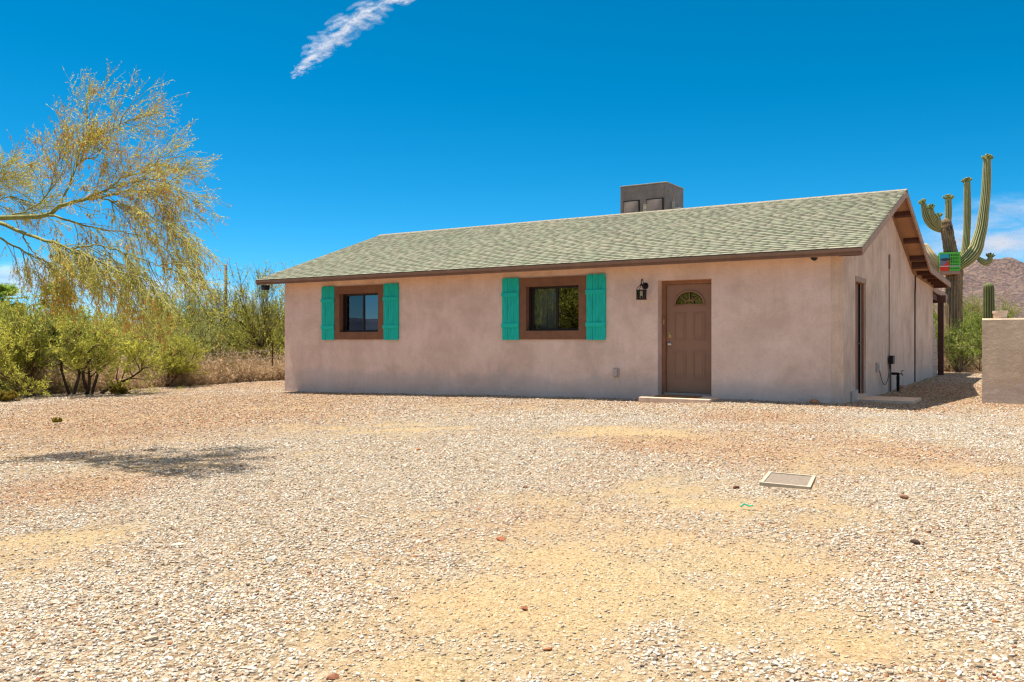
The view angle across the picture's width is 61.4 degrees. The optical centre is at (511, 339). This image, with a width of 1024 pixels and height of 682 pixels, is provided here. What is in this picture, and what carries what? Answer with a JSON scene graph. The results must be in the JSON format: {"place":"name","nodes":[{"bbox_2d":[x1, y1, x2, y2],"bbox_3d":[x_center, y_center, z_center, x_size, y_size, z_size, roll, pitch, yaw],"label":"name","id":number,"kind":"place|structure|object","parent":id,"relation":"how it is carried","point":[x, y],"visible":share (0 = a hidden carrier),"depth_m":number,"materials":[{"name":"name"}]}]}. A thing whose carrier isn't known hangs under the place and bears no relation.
{"place":"outdoors","nodes":[
{"label":"outdoors","id":0,"kind":"place"},
{"bbox_2d":[0,345,1023,681],"bbox_3d":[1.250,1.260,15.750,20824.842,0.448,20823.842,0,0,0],"label":"ground","id":1,"kind":"structure","parent":0,"point":[862,647],"depth_m":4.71,"materials":[{"name":"beige gravel"}]},
{"bbox_2d":[0,390,20,401],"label":"shrub","id":2,"kind":"object","parent":1,"relation":"on","point":[11,395],"visible":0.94,"depth_m":20.15,"materials":[{"name":"green plant"}]},
{"bbox_2d":[0,282,25,308],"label":"fan palm","id":3,"kind":"object","parent":1,"relation":"on","point":[6,288],"visible":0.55,"depth_m":40.80,"materials":[{"name":"green plant"}]},
{"bbox_2d":[0,289,43,324],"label":"desert tree","id":4,"kind":"object","parent":1,"relation":"on","point":[8,300],"depth_m":30.89,"materials":[{"name":"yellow plant"}]},
{"bbox_2d":[0,307,47,393],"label":"desert tree","id":5,"kind":"object","parent":1,"relation":"on","point":[24,373],"visible":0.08,"depth_m":23.09,"materials":[{"name":"green plant"}]},
{"bbox_2d":[0,288,63,397],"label":"desert tree","id":6,"kind":"object","parent":1,"relation":"on","point":[14,364],"visible":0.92,"depth_m":22.12,"materials":[{"name":"green plant"}]},
{"bbox_2d":[12,316,100,393],"bbox_3d":[-13.206,0.403,24.094,3.868,2.763,3.764,0,0,-7],"label":"desert tree","id":7,"kind":"object","parent":1,"relation":"on","point":[57,371],"visible":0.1,"depth_m":23.60,"materials":[{"name":"green plant"}]},
{"bbox_2d":[37,282,75,309],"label":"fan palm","id":8,"kind":"object","parent":1,"relation":"on","point":[50,296],"visible":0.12,"depth_m":40.81,"materials":[{"name":"green plant"}]},
{"bbox_2d":[51,417,62,422],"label":"shrub","id":9,"kind":"object","parent":1,"relation":"on","point":[55,419],"visible":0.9,"depth_m":14.17,"materials":[{"name":"green plant"}]},
{"bbox_2d":[25,294,95,394],"bbox_3d":[-11.877,0.098,23.039,1.823,2.854,1.877,0,0,0],"label":"desert tree","id":10,"kind":"object","parent":1,"relation":"on","point":[53,332],"visible":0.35,"depth_m":22.73,"materials":[{"name":"green plant"}]},
{"bbox_2d":[38,295,131,362],"bbox_3d":[-13.237,0.040,26.543,2.780,3.006,4.330,0,0,-3],"label":"desert tree","id":11,"kind":"object","parent":1,"relation":"on","point":[85,315],"visible":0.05,"depth_m":25.82,"materials":[{"name":"green plant"}]},
{"bbox_2d":[33,304,139,344],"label":"desert tree","id":12,"kind":"object","parent":1,"relation":"on","point":[100,319],"visible":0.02,"depth_m":31.05,"materials":[{"name":"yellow plant"}]},
{"bbox_2d":[42,291,183,393],"bbox_3d":[-10.453,0.304,22.536,3.228,3.453,3.561,0,0,0],"label":"desert tree","id":13,"kind":"object","parent":1,"relation":"on","point":[88,346],"visible":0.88,"depth_m":22.15,"materials":[{"name":"green plant"}]},
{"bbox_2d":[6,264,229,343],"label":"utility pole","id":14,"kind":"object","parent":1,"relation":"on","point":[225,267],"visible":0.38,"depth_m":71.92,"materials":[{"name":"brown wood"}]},
{"bbox_2d":[109,384,131,394],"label":"shrub","id":15,"kind":"object","parent":1,"relation":"on","point":[119,390],"visible":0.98,"depth_m":22.50,"materials":[{"name":"green plant"}]},
{"bbox_2d":[0,62,241,359],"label":"palo verde tree","id":16,"kind":"object","parent":1,"relation":"on","point":[130,279],"visible":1,"depth_m":9.43,"materials":[{"name":"green plant"}]},
{"bbox_2d":[85,303,168,349],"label":"desert tree","id":17,"kind":"object","parent":1,"relation":"on","point":[106,316],"visible":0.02,"depth_m":42.17,"materials":[{"name":"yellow plant"}]},
{"bbox_2d":[0,343,284,393],"bbox_3d":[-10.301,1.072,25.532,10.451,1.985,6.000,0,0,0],"label":"dry grass","id":18,"kind":"structure","parent":1,"relation":"on","point":[53,386],"depth_m":25.03,"materials":[{"name":"beige plant"}]},
{"bbox_2d":[134,359,162,384],"bbox_3d":[-10.482,0.928,25.414,1.448,1.060,1.224,0,0,3],"label":"shrub","id":19,"kind":"object","parent":1,"relation":"on","point":[151,370],"visible":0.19,"depth_m":25.23,"materials":[{"name":"green plant"}]},
{"bbox_2d":[144,636,157,640],"bbox_3d":[-1.483,1.228,3.543,0.057,0.020,0.036,-7,-2,-15],"label":"rock","id":20,"kind":"object","parent":1,"relation":"on","point":[148,638],"visible":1,"depth_m":3.53,"materials":[{"name":"white stone"}]},
{"bbox_2d":[98,304,206,362],"bbox_3d":[-12.455,0.193,28.721,4.428,3.250,4.551,0,0,0],"label":"desert tree","id":21,"kind":"object","parent":1,"relation":"on","point":[183,326],"visible":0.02,"depth_m":28.82,"materials":[{"name":"green plant"}]},
{"bbox_2d":[171,542,183,546],"bbox_3d":[-2.021,1.243,5.231,0.064,0.026,0.104,-9,-11,29],"label":"rock","id":22,"kind":"object","parent":1,"relation":"on","point":[177,544],"visible":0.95,"depth_m":5.20,"materials":[{"name":"white stone"}]},
{"bbox_2d":[136,291,223,340],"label":"mesquite tree","id":23,"kind":"object","parent":1,"relation":"on","point":[183,313],"visible":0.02,"depth_m":37.82,"materials":[{"name":"green plant"}]},
{"bbox_2d":[149,326,212,386],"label":"desert tree","id":24,"kind":"object","parent":1,"relation":"on","point":[176,365],"visible":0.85,"depth_m":24.56,"materials":[{"name":"plant"}]},
{"bbox_2d":[120,305,243,360],"bbox_3d":[-10.786,0.296,27.752,4.096,2.925,3.985,0,0,-34],"label":"desert tree","id":25,"kind":"object","parent":1,"relation":"on","point":[207,338],"visible":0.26,"depth_m":27.40,"materials":[{"name":"green plant"}]},
{"bbox_2d":[95,342,284,379],"bbox_3d":[-11.289,0.926,25.416,13.962,1.686,0.182,0,0,-7],"label":"wire fence","id":26,"kind":"object","parent":1,"relation":"on","point":[272,357],"visible":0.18,"depth_m":25.96,"materials":[{"name":"metal"}]},
{"bbox_2d":[145,278,259,353],"bbox_3d":[-10.646,-0.483,29.885,3.905,4.016,4.133,0,0,-16],"label":"mesquite tree","id":27,"kind":"object","parent":1,"relation":"on","point":[185,311],"visible":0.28,"depth_m":29.40,"materials":[{"name":"green plant"}]},
{"bbox_2d":[197,347,220,364],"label":"shrub","id":28,"kind":"object","parent":1,"relation":"on","point":[209,353],"visible":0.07,"depth_m":26.98,"materials":[{"name":"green plant"}]},
{"bbox_2d":[214,354,246,374],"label":"shrub","id":29,"kind":"object","parent":1,"relation":"on","point":[227,361],"visible":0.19,"depth_m":25.90,"materials":[{"name":"beige plant"}]},
{"bbox_2d":[213,346,256,363],"bbox_3d":[-8.874,0.826,27.609,1.720,1.259,1.453,0,0,20],"label":"shrub","id":30,"kind":"object","parent":1,"relation":"on","point":[236,347],"visible":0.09,"depth_m":27.76,"materials":[{"name":"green plant"}]},
{"bbox_2d":[194,257,294,361],"bbox_3d":[-7.813,-0.628,28.320,5.626,4.184,4.394,0,0,0],"label":"mesquite tree","id":31,"kind":"object","parent":1,"relation":"on","point":[267,318],"visible":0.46,"depth_m":27.74,"materials":[{"name":"green plant"}]},
{"bbox_2d":[224,306,284,356],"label":"desert tree","id":32,"kind":"object","parent":1,"relation":"on","point":[275,341],"visible":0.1,"depth_m":32.17,"materials":[{"name":"green plant"}]},
{"bbox_2d":[230,298,281,320],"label":"mesquite tree","id":33,"kind":"object","parent":1,"relation":"on","point":[260,306],"visible":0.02,"depth_m":54.60,"materials":[{"name":"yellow plant"}]},
{"bbox_2d":[231,300,284,347],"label":"mesquite tree","id":34,"kind":"object","parent":1,"relation":"on","point":[272,324],"visible":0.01,"depth_m":37.65,"materials":[{"name":"green plant"}]},
{"bbox_2d":[240,336,284,358],"bbox_3d":[-8.432,0.654,29.587,2.173,1.590,1.836,0,0,17],"label":"shrub","id":35,"kind":"object","parent":1,"relation":"on","point":[258,351],"visible":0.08,"depth_m":29.26,"materials":[{"name":"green plant"}]},
{"bbox_2d":[265,556,276,561],"bbox_3d":[-1.339,1.220,4.798,0.049,0.033,0.070,-2,-2,21],"label":"rock","id":36,"kind":"object","parent":1,"relation":"on","point":[271,559],"visible":1,"depth_m":4.77,"materials":[{"name":"white stone"}]},
{"bbox_2d":[259,343,284,366],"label":"shrub","id":37,"kind":"object","parent":1,"relation":"on","point":[270,352],"visible":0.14,"depth_m":27.57,"materials":[{"name":"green plant"}]},
{"bbox_2d":[268,327,284,353],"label":"desert tree","id":38,"kind":"object","parent":1,"relation":"on","point":[280,340],"visible":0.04,"depth_m":32.43,"materials":[{"name":"green plant"}]},
{"bbox_2d":[326,673,338,680],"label":"rock","id":39,"kind":"object","parent":1,"relation":"on","point":[333,676],"visible":1,"depth_m":3.09,"materials":[{"name":"orange stone"}]},
{"bbox_2d":[496,536,504,540],"bbox_3d":[-0.065,1.201,5.187,0.046,0.026,0.068,-14,14,-39],"label":"rock","id":40,"kind":"object","parent":1,"relation":"on","point":[500,538],"visible":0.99,"depth_m":5.18,"materials":[{"name":"orange stone"}]},
{"bbox_2d":[543,647,552,650],"bbox_3d":[0.137,1.202,3.348,0.040,0.016,0.033,-6,-5,-8],"label":"rock","id":41,"kind":"object","parent":1,"relation":"on","point":[548,649],"visible":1,"depth_m":3.34,"materials":[{"name":"orange stone"}]},
{"bbox_2d":[256,189,950,403],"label":"house","id":42,"kind":"structure","parent":1,"relation":"on","point":[749,300],"depth_m":17.56,"materials":[{"name":"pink paint"}]},
{"bbox_2d":[261,285,269,289],"bbox_3d":[-6.152,-1.300,21.489,0.160,0.120,0.158,0,0,33],"label":"security camera","id":43,"kind":"object","parent":42,"relation":"attached to","point":[265,287],"visible":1,"depth_m":21.45,"materials":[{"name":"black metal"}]},
{"bbox_2d":[334,285,383,339],"bbox_3d":[-3.568,-0.640,20.434,1.560,1.270,0.195,0,0,33],"label":"window","id":44,"kind":"structure","parent":42,"relation":"in","point":[358,310],"depth_m":20.49,"materials":[{"name":"brown paint"}]},
{"bbox_2d":[535,289,555,328],"bbox_3d":[0.753,-0.640,17.903,0.821,1.110,0.067,0,0,33],"label":"curtain","id":45,"kind":"object","parent":42,"relation":"hanging from","point":[545,307],"visible":0.52,"depth_m":17.95,"materials":[{"name":"fabric"}]},
{"bbox_2d":[519,275,586,338],"bbox_3d":[0.866,-0.640,17.590,1.570,1.270,0.195,0,0,33],"label":"window","id":46,"kind":"structure","parent":42,"relation":"in","point":[570,309],"depth_m":17.54,"materials":[{"name":"brown paint"}]},
{"bbox_2d":[613,368,618,376],"bbox_3d":[2.014,0.640,16.727,0.120,0.170,0.073,0,0,33],"label":"outlet box","id":47,"kind":"object","parent":42,"relation":"attached to","point":[615,372],"visible":1,"depth_m":16.71,"materials":[{"name":"grey plastic"}]},
{"bbox_2d":[636,279,647,299],"bbox_3d":[2.473,-0.957,16.321,0.152,0.404,0.266,0,0,33],"label":"wall lantern","id":48,"kind":"object","parent":42,"relation":"attached to","point":[638,293],"depth_m":16.28,"materials":[{"name":"black metal"}]},
{"bbox_2d":[620,181,683,213],"bbox_3d":[3.576,-3.297,21.674,1.402,1.094,1.207,0,0,33],"label":"rooftop cooler","id":49,"kind":"object","parent":42,"relation":"on","point":[666,195],"visible":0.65,"depth_m":21.27,"materials":[{"name":"paint"}]},
{"bbox_2d":[662,279,710,395],"bbox_3d":[3.321,-0.037,16.209,1.050,2.163,0.220,0,0,33],"label":"front door","id":50,"kind":"structure","parent":42,"relation":"in","point":[686,304],"depth_m":16.24,"materials":[{"name":"paint"}]},
{"bbox_2d":[855,276,866,397],"bbox_3d":[6.290,-0.042,15.802,0.205,2.195,1.010,0,0,33],"label":"side door","id":51,"kind":"structure","parent":42,"relation":"in","point":[859,281],"depth_m":16.14,"materials":[{"name":"paint"}]},
{"bbox_2d":[876,362,880,371],"bbox_3d":[7.232,0.545,17.020,0.072,0.190,0.150,0,0,33],"label":"outlet box","id":52,"kind":"object","parent":42,"relation":"attached to","point":[878,367],"visible":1,"depth_m":17.02,"materials":[{"name":"grey plastic"}]},
{"bbox_2d":[889,356,894,391],"bbox_3d":[8.004,0.743,18.171,0.084,0.815,0.220,0,0,33],"label":"junction box","id":53,"kind":"object","parent":42,"relation":"attached to","point":[891,359],"visible":0.76,"depth_m":18.10,"materials":[{"name":"black metal"}]},
{"bbox_2d":[891,370,903,391],"bbox_3d":[8.230,0.915,18.406,0.242,0.531,0.072,0,0,33],"label":"hose tap","id":54,"kind":"object","parent":42,"relation":"attached to","point":[897,379],"visible":0.9,"depth_m":18.38,"materials":[{"name":"black metal"}]},
{"bbox_2d":[639,395,720,402],"bbox_3d":[3.058,1.174,15.715,1.340,0.252,0.646,0,0,33],"label":"doorstep","id":55,"kind":"object","parent":1,"relation":"on","point":[648,399],"visible":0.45,"depth_m":15.49,"materials":[{"name":"concrete"}]},
{"bbox_2d":[654,395,701,397],"bbox_3d":[3.047,1.037,15.808,0.780,0.018,0.410,0,0,33],"label":"doormat","id":56,"kind":"object","parent":55,"relation":"on","point":[683,396],"visible":1,"depth_m":15.68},
{"bbox_2d":[760,471,815,489],"bbox_3d":[2.258,1.192,7.043,0.390,0.114,0.690,0,0,23],"label":"utility cover","id":57,"kind":"object","parent":1,"relation":"on","point":[785,480],"visible":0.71,"depth_m":7.00,"materials":[{"name":"concrete"}]},
{"bbox_2d":[810,399,819,403],"bbox_3d":[5.098,1.058,14.510,0.150,0.115,0.170,0,0,-23],"label":"rock","id":58,"kind":"object","parent":1,"relation":"on","point":[813,401],"visible":0.76,"depth_m":14.47,"materials":[{"name":"brown stone"}]},
{"bbox_2d":[851,390,857,401],"bbox_3d":[6.037,1.070,15.194,0.030,0.360,0.485,0,0,33],"label":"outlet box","id":59,"kind":"object","parent":1,"relation":"on","point":[854,395],"visible":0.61,"depth_m":15.13,"materials":[{"name":"grey plastic"}]},
{"bbox_2d":[856,396,921,403],"bbox_3d":[6.754,1.175,15.456,0.938,0.250,1.060,0,0,33],"label":"doorstep","id":60,"kind":"object","parent":1,"relation":"on","point":[894,400],"visible":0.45,"depth_m":15.14,"materials":[{"name":"concrete"}]},
{"bbox_2d":[899,494,908,498],"bbox_3d":[2.820,1.132,6.207,0.051,0.036,0.075,0,0,-10],"label":"rock","id":61,"kind":"object","parent":1,"relation":"on","point":[903,496],"visible":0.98,"depth_m":6.18,"materials":[{"name":"brown stone"}]},
{"bbox_2d":[910,539,919,544],"bbox_3d":[2.280,1.145,4.874,0.038,0.039,0.055,-4,8,-37],"label":"rock","id":62,"kind":"object","parent":1,"relation":"on","point":[915,541],"visible":0.93,"depth_m":4.86,"materials":[{"name":"stone"}]},
{"bbox_2d":[933,317,936,375],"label":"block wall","id":63,"kind":"structure","parent":1,"relation":"on","point":[934,358],"depth_m":24.90,"materials":[{"name":"grey concrete"}]},
{"bbox_2d":[918,153,994,371],"bbox_3d":[14.898,-2.529,28.980,2.387,7.386,0.817,0,0,0],"label":"saguaro","id":64,"kind":"object","parent":1,"relation":"on","point":[971,252],"visible":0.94,"depth_m":28.79,"materials":[{"name":"green plant"}]},
{"bbox_2d":[939,271,959,274],"bbox_3d":[14.568,-2.223,28.773,0.600,0.101,0.530,0,0,18],"label":"crate shelf","id":65,"kind":"object","parent":64,"relation":"attached to","point":[949,272],"visible":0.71,"depth_m":28.55,"materials":[{"name":"brown wood"}]},
{"bbox_2d":[938,252,960,270],"bbox_3d":[14.548,-2.587,28.712,0.640,0.620,0.380,0,0,18],"label":"crate","id":66,"kind":"object","parent":65,"relation":"on","point":[948,262],"visible":0.98,"depth_m":28.56,"materials":[{"name":"multicoloured plastic"}]},
{"bbox_2d":[933,305,980,357],"bbox_3d":[15.182,-0.084,30.543,3.267,2.408,3.170,0,0,0],"label":"shrub","id":67,"kind":"object","parent":1,"relation":"on","point":[964,309],"visible":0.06,"depth_m":30.31,"materials":[{"name":"green plant"}]},
{"bbox_2d":[933,314,981,372],"bbox_3d":[14.611,0.100,27.990,2.777,2.047,2.694,0,0,31],"label":"shrub","id":68,"kind":"object","parent":1,"relation":"on","point":[964,353],"visible":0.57,"depth_m":27.95,"materials":[{"name":"green plant"}]},
{"bbox_2d":[933,296,982,328],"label":"mesquite tree","id":69,"kind":"object","parent":1,"relation":"on","point":[976,308],"visible":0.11,"depth_m":47.42,"materials":[{"name":"green plant"}]},
{"bbox_2d":[937,355,981,371],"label":"dry grass","id":70,"kind":"structure","parent":1,"relation":"on","point":[971,367],"depth_m":29.06,"materials":[{"name":"beige plant"}]},
{"bbox_2d":[935,302,1002,357],"bbox_3d":[17.781,-0.199,33.642,3.487,2.649,3.593,0,0,18],"label":"shrub","id":71,"kind":"object","parent":1,"relation":"on","point":[969,316],"visible":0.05,"depth_m":32.96,"materials":[{"name":"green plant"}]},
{"bbox_2d":[947,309,996,370],"bbox_3d":[15.943,0.037,29.191,2.853,2.168,2.940,0,0,4],"label":"shrub","id":72,"kind":"object","parent":1,"relation":"on","point":[978,323],"visible":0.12,"depth_m":29.26,"materials":[{"name":"green plant"}]},
{"bbox_2d":[948,302,1013,365],"bbox_3d":[8.589,0.229,15.739,1.133,1.848,1.922,0,0,26],"label":"shrub","id":73,"kind":"object","parent":1,"relation":"on","point":[978,350],"visible":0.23,"depth_m":16.16,"materials":[{"name":"green plant"}]},
{"bbox_2d":[982,283,994,318],"bbox_3d":[12.163,-0.146,22.002,0.285,2.622,0.283,0,0,0],"label":"saguaro","id":74,"kind":"object","parent":1,"relation":"on","point":[988,300],"visible":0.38,"depth_m":21.90,"materials":[{"name":"green plant"}]},
{"bbox_2d":[963,290,1023,318],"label":"mesquite tree","id":75,"kind":"object","parent":1,"relation":"on","point":[1006,308],"visible":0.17,"depth_m":59.59,"materials":[{"name":"green plant"}]},
{"bbox_2d":[982,318,1023,403],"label":"garden wall","id":76,"kind":"structure","parent":1,"relation":"on","point":[1002,360],"depth_m":14.78,"materials":[{"name":"paint"}]},
{"bbox_2d":[992,311,1007,318],"bbox_3d":[8.482,-0.434,14.980,0.244,0.130,0.244,0,0,0],"label":"flower pot","id":77,"kind":"object","parent":76,"relation":"on","point":[999,314],"visible":0.97,"depth_m":14.89,"materials":[{"name":"beige ceramic"}]},
{"bbox_2d":[0,0,1023,322],"label":"sky","id":78,"kind":"structure","parent":0,"point":[335,125],"materials":[{"name":"blue"}]},
{"bbox_2d":[934,257,1023,322],"bbox_3d":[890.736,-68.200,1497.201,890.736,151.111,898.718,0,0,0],"label":"mountain","id":79,"kind":"structure","parent":0,"point":[1004,276],"depth_m":1422.63,"materials":[{"name":"brown stone"}]}
]}

